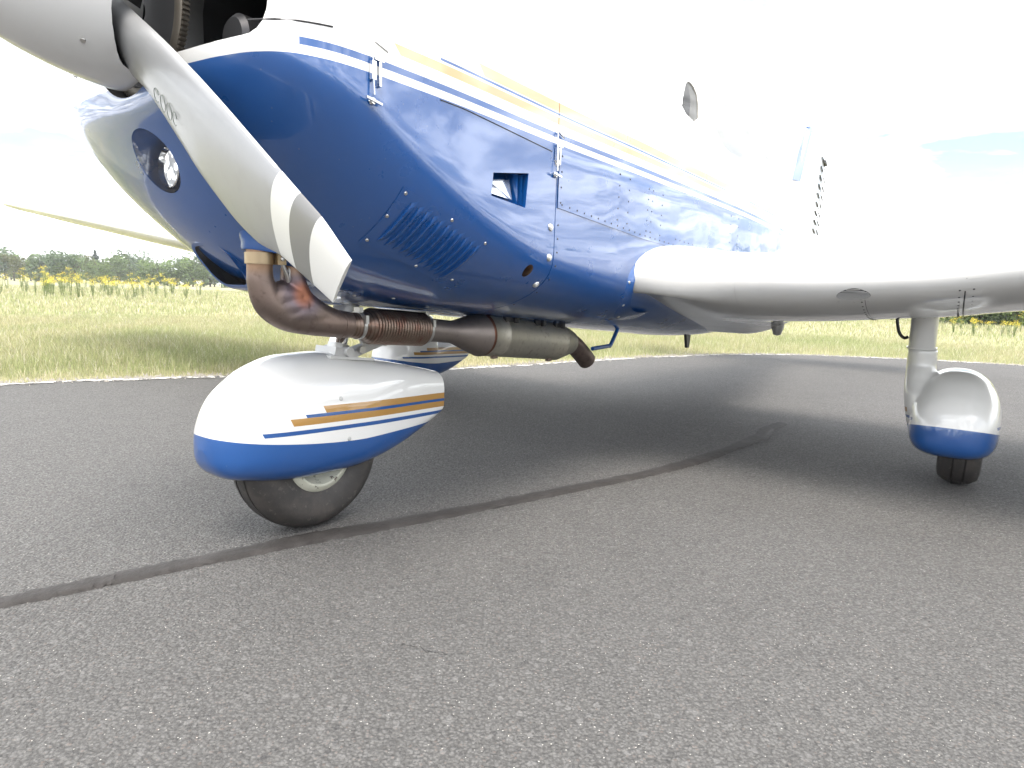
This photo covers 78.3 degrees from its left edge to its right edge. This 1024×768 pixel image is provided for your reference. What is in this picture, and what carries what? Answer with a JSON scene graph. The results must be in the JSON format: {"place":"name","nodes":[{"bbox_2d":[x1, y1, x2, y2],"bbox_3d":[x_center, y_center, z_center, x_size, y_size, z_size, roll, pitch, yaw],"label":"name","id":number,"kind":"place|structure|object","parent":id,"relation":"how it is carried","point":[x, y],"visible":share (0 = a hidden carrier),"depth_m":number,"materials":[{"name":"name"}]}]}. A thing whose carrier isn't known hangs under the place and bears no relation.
{"place":"outdoors","nodes":[
{"label":"outdoors","id":0,"kind":"place"},
{"bbox_2d":[0,354,1023,767],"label":"asphalt apron","id":1,"kind":"object","parent":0,"point":[740,560],"visible":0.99,"depth_m":1.46,"materials":[{"name":"grey asphalt"}]},
{"bbox_2d":[0,354,1008,385],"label":"edge line","id":2,"kind":"object","parent":1,"relation":"on","point":[114,379],"visible":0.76,"depth_m":5.50,"materials":[{"name":"white paint"}]},
{"bbox_2d":[0,0,1023,526],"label":"light aircraft","id":3,"kind":"object","parent":1,"relation":"on","point":[542,180],"visible":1,"depth_m":1.65,"materials":[{"name":"paint"}]},
{"bbox_2d":[0,284,1023,357],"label":"tall grass","id":4,"kind":"structure","parent":0,"point":[13,294],"depth_m":17.30,"materials":[{"name":"plant"}]},
{"bbox_2d":[0,277,1023,382],"bbox_3d":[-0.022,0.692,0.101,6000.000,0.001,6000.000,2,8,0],"label":"grass field","id":5,"kind":"structure","parent":0,"point":[17,282],"depth_m":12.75,"materials":[{"name":"green plant"}]},
{"bbox_2d":[0,248,14,268],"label":"broadleaf tree","id":6,"kind":"object","parent":5,"relation":"on","point":[2,263],"visible":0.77,"depth_m":116.93,"materials":[{"name":"green plant"}]},
{"bbox_2d":[0,252,14,279],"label":"broadleaf tree","id":7,"kind":"object","parent":5,"relation":"on","point":[2,272],"visible":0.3,"depth_m":138.21,"materials":[{"name":"green plant"}]},
{"bbox_2d":[0,259,16,279],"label":"broadleaf tree","id":8,"kind":"object","parent":5,"relation":"on","point":[11,278],"visible":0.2,"depth_m":138.00,"materials":[{"name":"green plant"}]},
{"bbox_2d":[0,246,17,275],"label":"broadleaf tree","id":9,"kind":"object","parent":5,"relation":"on","point":[2,247],"visible":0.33,"depth_m":140.31,"materials":[{"name":"green plant"}]},
{"bbox_2d":[0,253,31,280],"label":"broadleaf tree","id":10,"kind":"object","parent":5,"relation":"on","point":[5,257],"visible":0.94,"depth_m":116.18,"materials":[{"name":"green plant"}]},
{"bbox_2d":[8,254,29,280],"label":"broadleaf tree","id":11,"kind":"object","parent":5,"relation":"on","point":[16,255],"visible":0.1,"depth_m":125.01,"materials":[{"name":"green plant"}]},
{"bbox_2d":[16,267,25,291],"bbox_3d":[-20.670,-4.359,26.491,0.405,1.125,0.311,1,8,-4],"label":"ragwort plant","id":12,"kind":"object","parent":5,"relation":"on","point":[21,280],"visible":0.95,"depth_m":26.48,"materials":[{"name":"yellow plant"}]},
{"bbox_2d":[22,273,27,291],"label":"ragwort plant","id":13,"kind":"object","parent":5,"relation":"on","point":[26,284],"visible":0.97,"depth_m":26.00,"materials":[{"name":"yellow plant"}]},
{"bbox_2d":[23,258,40,281],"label":"broadleaf tree","id":14,"kind":"object","parent":5,"relation":"on","point":[26,263],"visible":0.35,"depth_m":115.64,"materials":[{"name":"green plant"}]},
{"bbox_2d":[20,253,52,281],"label":"broadleaf tree","id":15,"kind":"object","parent":5,"relation":"on","point":[37,254],"visible":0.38,"depth_m":115.50,"materials":[{"name":"green plant"}]},
{"bbox_2d":[36,280,52,295],"bbox_3d":[-16.635,-3.395,22.418,0.524,0.641,0.234,-1,9,-17],"label":"ragwort plant","id":16,"kind":"object","parent":5,"relation":"on","point":[44,290],"visible":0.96,"depth_m":22.39,"materials":[{"name":"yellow plant"}]},
{"bbox_2d":[42,266,48,292],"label":"ragwort plant","id":17,"kind":"object","parent":5,"relation":"on","point":[45,279],"visible":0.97,"depth_m":24.82,"materials":[{"name":"yellow plant"}]},
{"bbox_2d":[25,250,67,280],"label":"broadleaf tree","id":18,"kind":"object","parent":5,"relation":"on","point":[40,261],"visible":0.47,"depth_m":115.11,"materials":[{"name":"green plant"}]},
{"bbox_2d":[51,276,55,295],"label":"ragwort plant","id":19,"kind":"object","parent":5,"relation":"on","point":[53,286],"visible":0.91,"depth_m":23.66,"materials":[{"name":"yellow plant"}]},
{"bbox_2d":[40,253,79,281],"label":"broadleaf tree","id":20,"kind":"object","parent":5,"relation":"on","point":[53,273],"visible":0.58,"depth_m":105.50,"materials":[{"name":"green plant"}]},
{"bbox_2d":[57,271,71,296],"bbox_3d":[-16.243,-3.597,22.759,0.510,0.967,0.332,4,9,15],"label":"ragwort plant","id":21,"kind":"object","parent":5,"relation":"on","point":[64,283],"visible":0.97,"depth_m":22.73,"materials":[{"name":"yellow plant"}]},
{"bbox_2d":[45,249,84,282],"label":"broadleaf tree","id":22,"kind":"object","parent":5,"relation":"on","point":[58,255],"visible":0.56,"depth_m":105.80,"materials":[{"name":"green plant"}]},
{"bbox_2d":[51,256,83,281],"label":"broadleaf tree","id":23,"kind":"object","parent":5,"relation":"on","point":[57,269],"visible":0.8,"depth_m":105.78,"materials":[{"name":"green plant"}]},
{"bbox_2d":[66,267,75,294],"bbox_3d":[-16.909,-3.905,24.076,0.416,1.153,0.319,4,9,15],"label":"ragwort plant","id":24,"kind":"object","parent":5,"relation":"on","point":[69,281],"visible":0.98,"depth_m":24.07,"materials":[{"name":"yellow plant"}]},
{"bbox_2d":[73,274,81,297],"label":"ragwort plant","id":25,"kind":"object","parent":5,"relation":"on","point":[76,280],"visible":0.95,"depth_m":22.55,"materials":[{"name":"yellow plant"}]},
{"bbox_2d":[76,275,85,295],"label":"ragwort plant","id":26,"kind":"object","parent":5,"relation":"on","point":[81,284],"visible":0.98,"depth_m":22.61,"materials":[{"name":"yellow plant"}]},
{"bbox_2d":[75,255,93,282],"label":"broadleaf tree","id":27,"kind":"object","parent":5,"relation":"on","point":[85,261],"visible":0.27,"depth_m":126.10,"materials":[{"name":"green plant"}]},
{"bbox_2d":[79,258,100,282],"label":"broadleaf tree","id":28,"kind":"object","parent":5,"relation":"on","point":[83,263],"visible":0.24,"depth_m":125.34,"materials":[{"name":"green plant"}]},
{"bbox_2d":[90,280,95,295],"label":"ragwort plant","id":29,"kind":"object","parent":5,"relation":"on","point":[93,286],"visible":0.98,"depth_m":25.09,"materials":[{"name":"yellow plant"}]},
{"bbox_2d":[91,249,103,263],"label":"conifer","id":30,"kind":"object","parent":5,"relation":"on","point":[95,256],"visible":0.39,"depth_m":157.20,"materials":[{"name":"green plant"}]},
{"bbox_2d":[82,259,115,283],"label":"broadleaf tree","id":31,"kind":"object","parent":5,"relation":"on","point":[101,273],"visible":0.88,"depth_m":116.32,"materials":[{"name":"green plant"}]},
{"bbox_2d":[88,253,129,282],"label":"broadleaf tree","id":32,"kind":"object","parent":5,"relation":"on","point":[124,255],"visible":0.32,"depth_m":125.55,"materials":[{"name":"green plant"}]},
{"bbox_2d":[91,256,128,283],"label":"broadleaf tree","id":33,"kind":"object","parent":5,"relation":"on","point":[120,261],"visible":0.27,"depth_m":125.88,"materials":[{"name":"green plant"}]},
{"bbox_2d":[113,281,121,296],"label":"ragwort plant","id":34,"kind":"object","parent":5,"relation":"on","point":[118,289],"visible":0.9,"depth_m":24.36,"materials":[{"name":"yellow plant"}]},
{"bbox_2d":[101,251,136,283],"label":"broadleaf tree","id":35,"kind":"object","parent":5,"relation":"on","point":[121,262],"visible":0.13,"depth_m":136.64,"materials":[{"name":"green plant"}]},
{"bbox_2d":[105,258,135,283],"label":"broadleaf tree","id":36,"kind":"object","parent":5,"relation":"on","point":[121,270],"visible":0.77,"depth_m":125.18,"materials":[{"name":"green plant"}]},
{"bbox_2d":[116,280,132,299],"bbox_3d":[-13.479,-3.256,21.918,0.448,0.706,0.482,5,9,22],"label":"ragwort plant","id":37,"kind":"object","parent":5,"relation":"on","point":[124,288],"visible":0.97,"depth_m":21.87,"materials":[{"name":"yellow plant"}]},
{"bbox_2d":[113,248,149,283],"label":"broadleaf tree","id":38,"kind":"object","parent":5,"relation":"on","point":[129,254],"visible":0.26,"depth_m":137.36,"materials":[{"name":"green plant"}]},
{"bbox_2d":[127,274,138,295],"bbox_3d":[-16.011,-4.193,26.574,0.560,1.062,0.365,-5,11,-39],"label":"ragwort plant","id":39,"kind":"object","parent":5,"relation":"on","point":[133,283],"visible":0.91,"depth_m":26.58,"materials":[{"name":"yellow plant"}]},
{"bbox_2d":[124,255,154,283],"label":"broadleaf tree","id":40,"kind":"object","parent":5,"relation":"on","point":[137,268],"visible":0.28,"depth_m":136.70,"materials":[{"name":"green plant"}]},
{"bbox_2d":[134,262,159,283],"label":"broadleaf tree","id":41,"kind":"object","parent":5,"relation":"on","point":[143,273],"visible":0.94,"depth_m":105.86,"materials":[{"name":"green plant"}]},
{"bbox_2d":[136,259,161,282],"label":"broadleaf tree","id":42,"kind":"object","parent":5,"relation":"on","point":[141,264],"visible":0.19,"depth_m":115.47,"materials":[{"name":"green plant"}]},
{"bbox_2d":[141,257,167,284],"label":"broadleaf tree","id":43,"kind":"object","parent":5,"relation":"on","point":[157,260],"visible":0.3,"depth_m":115.83,"materials":[{"name":"green plant"}]},
{"bbox_2d":[153,262,181,285],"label":"broadleaf tree","id":44,"kind":"object","parent":5,"relation":"on","point":[163,272],"visible":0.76,"depth_m":105.64,"materials":[{"name":"green plant"}]},
{"bbox_2d":[161,259,191,285],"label":"broadleaf tree","id":45,"kind":"object","parent":5,"relation":"on","point":[178,272],"visible":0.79,"depth_m":105.87,"materials":[{"name":"green plant"}]},
{"bbox_2d":[161,255,194,285],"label":"broadleaf tree","id":46,"kind":"object","parent":5,"relation":"on","point":[178,259],"visible":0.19,"depth_m":115.04,"materials":[{"name":"green plant"}]},
{"bbox_2d":[179,257,208,286],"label":"broadleaf tree","id":47,"kind":"object","parent":5,"relation":"on","point":[198,273],"visible":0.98,"depth_m":106.06,"materials":[{"name":"green plant"}]},
{"bbox_2d":[180,252,215,286],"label":"broadleaf tree","id":48,"kind":"object","parent":5,"relation":"on","point":[203,281],"visible":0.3,"depth_m":114.79,"materials":[{"name":"green plant"}]},
{"bbox_2d":[193,256,216,286],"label":"broadleaf tree","id":49,"kind":"object","parent":5,"relation":"on","point":[209,282],"visible":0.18,"depth_m":116.14,"materials":[{"name":"green plant"}]},
{"bbox_2d":[205,267,227,287],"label":"broadleaf tree","id":50,"kind":"object","parent":5,"relation":"on","point":[217,281],"visible":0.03,"depth_m":106.11,"materials":[{"name":"green plant"}]},
{"bbox_2d":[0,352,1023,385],"bbox_3d":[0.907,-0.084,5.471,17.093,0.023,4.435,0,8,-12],"label":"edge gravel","id":51,"kind":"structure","parent":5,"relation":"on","point":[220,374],"depth_m":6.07,"materials":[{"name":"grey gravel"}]},
{"bbox_2d":[940,313,995,323],"bbox_3d":[17.490,-2.997,24.127,1.950,1.698,2.300,9,11,41],"label":"bush","id":52,"kind":"object","parent":5,"relation":"on","point":[964,319],"visible":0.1,"depth_m":23.85,"materials":[{"name":"green plant"}]},
{"bbox_2d":[958,313,1001,325],"bbox_3d":[17.893,-2.891,23.978,2.120,1.542,2.051,1,8,-4],"label":"bush","id":53,"kind":"object","parent":5,"relation":"on","point":[981,318],"visible":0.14,"depth_m":23.83,"materials":[{"name":"green plant"}]},
{"bbox_2d":[991,311,1023,325],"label":"bush","id":54,"kind":"object","parent":5,"relation":"on","point":[1014,316],"visible":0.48,"depth_m":23.41,"materials":[{"name":"green plant"}]},
{"bbox_2d":[0,0,1023,283],"label":"sky","id":55,"kind":"structure","parent":0,"point":[915,108],"materials":[{"name":"white"}]}
]}

